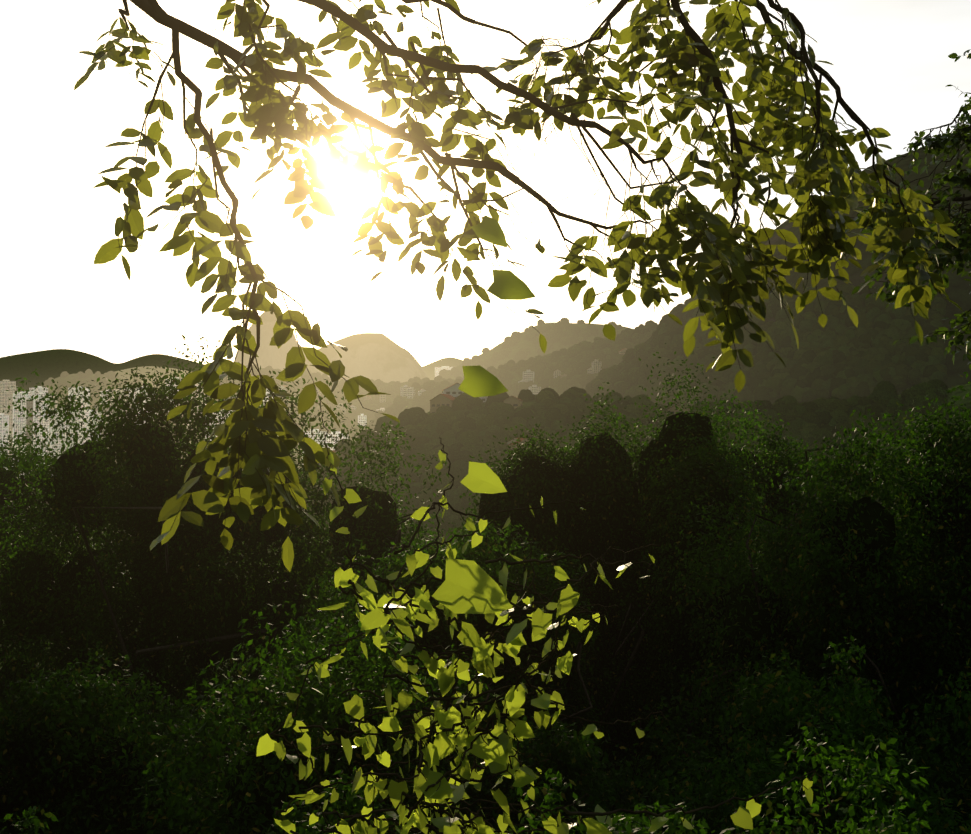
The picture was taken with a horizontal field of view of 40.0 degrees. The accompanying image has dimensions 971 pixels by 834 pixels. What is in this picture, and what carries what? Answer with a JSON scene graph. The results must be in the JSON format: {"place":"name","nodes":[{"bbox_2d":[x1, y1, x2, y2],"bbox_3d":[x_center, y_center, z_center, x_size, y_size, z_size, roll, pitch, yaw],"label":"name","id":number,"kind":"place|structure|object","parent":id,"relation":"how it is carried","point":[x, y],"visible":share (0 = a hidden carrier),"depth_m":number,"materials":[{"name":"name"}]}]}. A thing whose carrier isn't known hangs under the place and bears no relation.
{"place":"outdoors","nodes":[
{"label":"outdoors","id":0,"kind":"place"},
{"bbox_2d":[0,565,136,668],"bbox_3d":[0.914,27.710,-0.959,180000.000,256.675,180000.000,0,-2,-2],"label":"ground","id":1,"kind":"structure","parent":0,"point":[48,642],"depth_m":1006.29,"materials":[{"name":"green plant"}]},
{"bbox_2d":[0,437,50,662],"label":"jungle tree","id":2,"kind":"object","parent":1,"relation":"on","point":[11,484],"visible":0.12,"depth_m":159.85,"materials":[{"name":"green plant"}]},
{"bbox_2d":[0,806,58,833],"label":"bush","id":3,"kind":"object","parent":1,"relation":"on","point":[36,822],"visible":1,"depth_m":28.41,"materials":[{"name":"green plant"}]},
{"bbox_2d":[0,449,131,659],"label":"jungle tree","id":4,"kind":"object","parent":1,"relation":"on","point":[3,470],"visible":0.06,"depth_m":157.20,"materials":[{"name":"green plant"}]},
{"bbox_2d":[0,645,230,833],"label":"jungle tree","id":5,"kind":"object","parent":1,"relation":"on","point":[78,757],"visible":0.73,"depth_m":39.75,"materials":[{"name":"green plant"}]},
{"bbox_2d":[0,368,231,831],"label":"jungle tree","id":6,"kind":"object","parent":1,"relation":"on","point":[40,591],"visible":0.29,"depth_m":89.03,"materials":[{"name":"green plant"}]},
{"bbox_2d":[67,334,310,833],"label":"jungle tree","id":7,"kind":"object","parent":1,"relation":"on","point":[220,598],"visible":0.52,"depth_m":83.68,"materials":[{"name":"green plant"}]},
{"bbox_2d":[0,366,452,573],"bbox_3d":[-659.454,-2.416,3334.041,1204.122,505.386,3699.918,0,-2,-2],"label":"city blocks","id":8,"kind":"structure","parent":1,"relation":"on","point":[10,415],"depth_m":2612.71,"materials":[{"name":"concrete"}]},
{"bbox_2d":[53,601,413,833],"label":"jungle tree","id":9,"kind":"object","parent":1,"relation":"on","point":[257,790],"visible":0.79,"depth_m":37.32,"materials":[{"name":"green plant"}]},
{"bbox_2d":[173,368,449,823],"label":"jungle tree","id":10,"kind":"object","parent":1,"relation":"on","point":[375,528],"visible":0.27,"depth_m":90.50,"materials":[{"name":"green plant"}]},
{"bbox_2d":[265,766,420,833],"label":"bush","id":11,"kind":"object","parent":1,"relation":"on","point":[303,826],"visible":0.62,"depth_m":28.74,"materials":[{"name":"green plant"}]},
{"bbox_2d":[277,510,471,710],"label":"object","id":12,"kind":"object","parent":1,"relation":"on","point":[409,523],"depth_m":114.29,"materials":[{"name":"green plant"}]},
{"bbox_2d":[184,595,586,833],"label":"bush","id":13,"kind":"object","parent":1,"relation":"on","point":[379,661],"visible":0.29,"depth_m":41.18,"materials":[{"name":"green plant"}]},
{"bbox_2d":[266,517,561,784],"bbox_3d":[-3.907,22.339,59.726,16.087,35.667,11.768,0,-2,-2],"label":"jungle tree","id":14,"kind":"object","parent":1,"relation":"on","point":[398,565],"visible":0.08,"depth_m":59.17,"materials":[{"name":"green plant"}]},
{"bbox_2d":[74,0,767,571],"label":"tree branch","id":15,"kind":"object","parent":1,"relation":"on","point":[254,452],"visible":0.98,"depth_m":5.41,"materials":[{"name":"green plant"}]},
{"bbox_2d":[277,512,620,822],"bbox_3d":[-2.123,21.658,57.803,15.108,34.652,14.070,0,-2,-2],"label":"jungle tree","id":16,"kind":"object","parent":1,"relation":"on","point":[568,694],"visible":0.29,"depth_m":57.57,"materials":[{"name":"green plant"}]},
{"bbox_2d":[327,708,616,833],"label":"bush","id":17,"kind":"object","parent":1,"relation":"on","point":[570,757],"visible":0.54,"depth_m":38.86,"materials":[{"name":"green plant"}]},
{"bbox_2d":[256,215,830,833],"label":"leafy branch","id":18,"kind":"object","parent":1,"relation":"on","point":[470,587],"visible":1,"depth_m":2.53,"materials":[{"name":"green plant"}]},
{"bbox_2d":[508,768,708,833],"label":"bush","id":19,"kind":"object","parent":1,"relation":"on","point":[628,823],"visible":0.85,"depth_m":26.49,"materials":[{"name":"green plant"}]},
{"bbox_2d":[430,343,805,821],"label":"jungle tree","id":20,"kind":"object","parent":1,"relation":"on","point":[597,528],"visible":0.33,"depth_m":73.98,"materials":[{"name":"green plant"}]},
{"bbox_2d":[495,696,786,833],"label":"bush","id":21,"kind":"object","parent":1,"relation":"on","point":[629,782],"visible":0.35,"depth_m":46.44,"materials":[{"name":"green plant"}]},
{"bbox_2d":[598,407,762,830],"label":"jungle tree","id":22,"kind":"object","parent":1,"relation":"on","point":[669,512],"visible":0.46,"depth_m":67.70,"materials":[{"name":"green plant"}]},
{"bbox_2d":[464,0,962,392],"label":"tree branch","id":23,"kind":"object","parent":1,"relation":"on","point":[825,168],"visible":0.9,"depth_m":6.02,"materials":[{"name":"green plant"}]},
{"bbox_2d":[633,389,860,648],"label":"jungle tree","id":24,"kind":"object","parent":1,"relation":"on","point":[769,458],"visible":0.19,"depth_m":98.62,"materials":[{"name":"green plant"}]},
{"bbox_2d":[648,426,933,831],"bbox_3d":[13.516,19.946,58.000,12.278,39.227,14.264,-1,-2,19],"label":"jungle tree","id":25,"kind":"object","parent":1,"relation":"on","point":[755,625],"visible":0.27,"depth_m":59.00,"materials":[{"name":"green plant"}]},
{"bbox_2d":[617,635,965,833],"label":"bush","id":26,"kind":"object","parent":1,"relation":"on","point":[831,723],"visible":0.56,"depth_m":41.32,"materials":[{"name":"green plant"}]},
{"bbox_2d":[711,721,938,833],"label":"bush","id":27,"kind":"object","parent":1,"relation":"on","point":[858,770],"visible":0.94,"depth_m":27.76,"materials":[{"name":"green plant"}]},
{"bbox_2d":[764,395,970,808],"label":"jungle tree","id":28,"kind":"object","parent":1,"relation":"on","point":[866,539],"visible":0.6,"depth_m":55.09,"materials":[{"name":"green plant"}]},
{"bbox_2d":[796,372,970,809],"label":"jungle tree","id":29,"kind":"object","parent":1,"relation":"on","point":[962,509],"visible":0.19,"depth_m":56.56,"materials":[{"name":"green plant"}]},
{"bbox_2d":[845,49,970,369],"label":"tree","id":30,"kind":"object","parent":1,"relation":"on","point":[939,143],"visible":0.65,"depth_m":12.04,"materials":[{"name":"green plant"}]},
{"bbox_2d":[848,659,970,833],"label":"bush","id":31,"kind":"object","parent":1,"relation":"on","point":[953,776],"visible":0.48,"depth_m":43.11,"materials":[{"name":"green plant"}]},
{"bbox_2d":[0,349,204,391],"bbox_3d":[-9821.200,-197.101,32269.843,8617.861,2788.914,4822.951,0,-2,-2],"label":"hills","id":32,"kind":"structure","parent":0,"point":[53,363],"depth_m":31352.04,"materials":[{"name":"green plant"}]},
{"bbox_2d":[41,373,164,409],"bbox_3d":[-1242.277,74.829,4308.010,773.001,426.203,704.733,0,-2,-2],"label":"hill","id":33,"kind":"structure","parent":0,"point":[69,377],"depth_m":4211.57,"materials":[{"name":"green plant"}]},
{"bbox_2d":[115,366,188,387],"bbox_3d":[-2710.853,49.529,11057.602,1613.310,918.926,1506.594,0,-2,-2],"label":"hills","id":34,"kind":"structure","parent":0,"point":[142,371],"depth_m":10828.19,"materials":[{"name":"plant"}]},
{"bbox_2d":[62,368,463,545],"bbox_3d":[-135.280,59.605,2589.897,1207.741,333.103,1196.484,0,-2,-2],"label":"trees","id":35,"kind":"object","parent":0,"point":[356,403],"depth_m":2613.78,"materials":[{"name":"plant"}]},
{"bbox_2d":[44,317,621,400],"bbox_3d":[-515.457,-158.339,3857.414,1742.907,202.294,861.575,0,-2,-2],"label":"wooded hills","id":36,"kind":"structure","parent":0,"point":[563,336],"depth_m":3525.38,"materials":[{"name":"plant"}]},
{"bbox_2d":[422,357,462,379],"bbox_3d":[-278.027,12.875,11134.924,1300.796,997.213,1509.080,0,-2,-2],"label":"hills","id":37,"kind":"structure","parent":0,"point":[429,369],"depth_m":10911.17,"materials":[{"name":"beige"}]},
{"bbox_2d":[0,0,970,366],"label":"sky","id":38,"kind":"structure","parent":0,"point":[892,66],"materials":[{"name":"white"}]},
{"bbox_2d":[349,324,658,441],"bbox_3d":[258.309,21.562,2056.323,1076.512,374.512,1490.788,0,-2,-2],"label":"ridge","id":39,"kind":"structure","parent":0,"point":[517,378],"depth_m":2170.61,"materials":[{"name":"plant"}]},
{"bbox_2d":[151,320,657,454],"bbox_3d":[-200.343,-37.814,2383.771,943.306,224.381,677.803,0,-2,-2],"label":"woods","id":40,"kind":"object","parent":39,"relation":"on","point":[577,359],"visible":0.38,"depth_m":2192.13,"materials":[{"name":"plant"}]},
{"bbox_2d":[279,348,689,461],"bbox_3d":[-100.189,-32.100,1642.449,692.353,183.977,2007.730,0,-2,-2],"label":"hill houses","id":41,"kind":"structure","parent":39,"relation":"on","point":[448,396],"depth_m":707.12,"materials":[{"name":"concrete"}]},
{"bbox_2d":[442,322,633,379],"bbox_3d":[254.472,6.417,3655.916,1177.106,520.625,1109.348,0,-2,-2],"label":"hill","id":42,"kind":"structure","parent":0,"point":[523,343],"depth_m":3514.11,"materials":[{"name":"plant"}]},
{"bbox_2d":[157,383,970,702],"bbox_3d":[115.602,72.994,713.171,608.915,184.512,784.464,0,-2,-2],"label":"ridge","id":43,"kind":"structure","parent":0,"point":[949,397],"depth_m":693.47,"materials":[{"name":"green plant"}]},
{"bbox_2d":[272,379,952,550],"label":"woods","id":44,"kind":"object","parent":43,"relation":"on","point":[462,424],"visible":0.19,"depth_m":670.59,"materials":[{"name":"plant"}]},
{"bbox_2d":[585,279,948,406],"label":"wooded mountain","id":45,"kind":"structure","parent":0,"point":[840,355],"depth_m":1252.58,"materials":[{"name":"plant"}]},
{"bbox_2d":[589,140,970,408],"bbox_3d":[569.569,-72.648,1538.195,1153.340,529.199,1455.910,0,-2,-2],"label":"mountain","id":46,"kind":"structure","parent":0,"point":[959,287],"depth_m":1352.41,"materials":[{"name":"green plant"}]},
{"label":"sea","id":47,"kind":"structure","parent":0,"visible":0},
{"bbox_2d":[234,311,304,370],"bbox_3d":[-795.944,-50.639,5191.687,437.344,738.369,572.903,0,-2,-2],"label":"hill","id":48,"kind":"structure","parent":47,"relation":"on","point":[268,354],"depth_m":5021.23,"materials":[{"name":"beige"}]},
{"bbox_2d":[304,333,427,382],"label":"hill","id":49,"kind":"structure","parent":47,"relation":"on","point":[380,356],"depth_m":4562.03,"materials":[{"name":"beige"}]}
]}

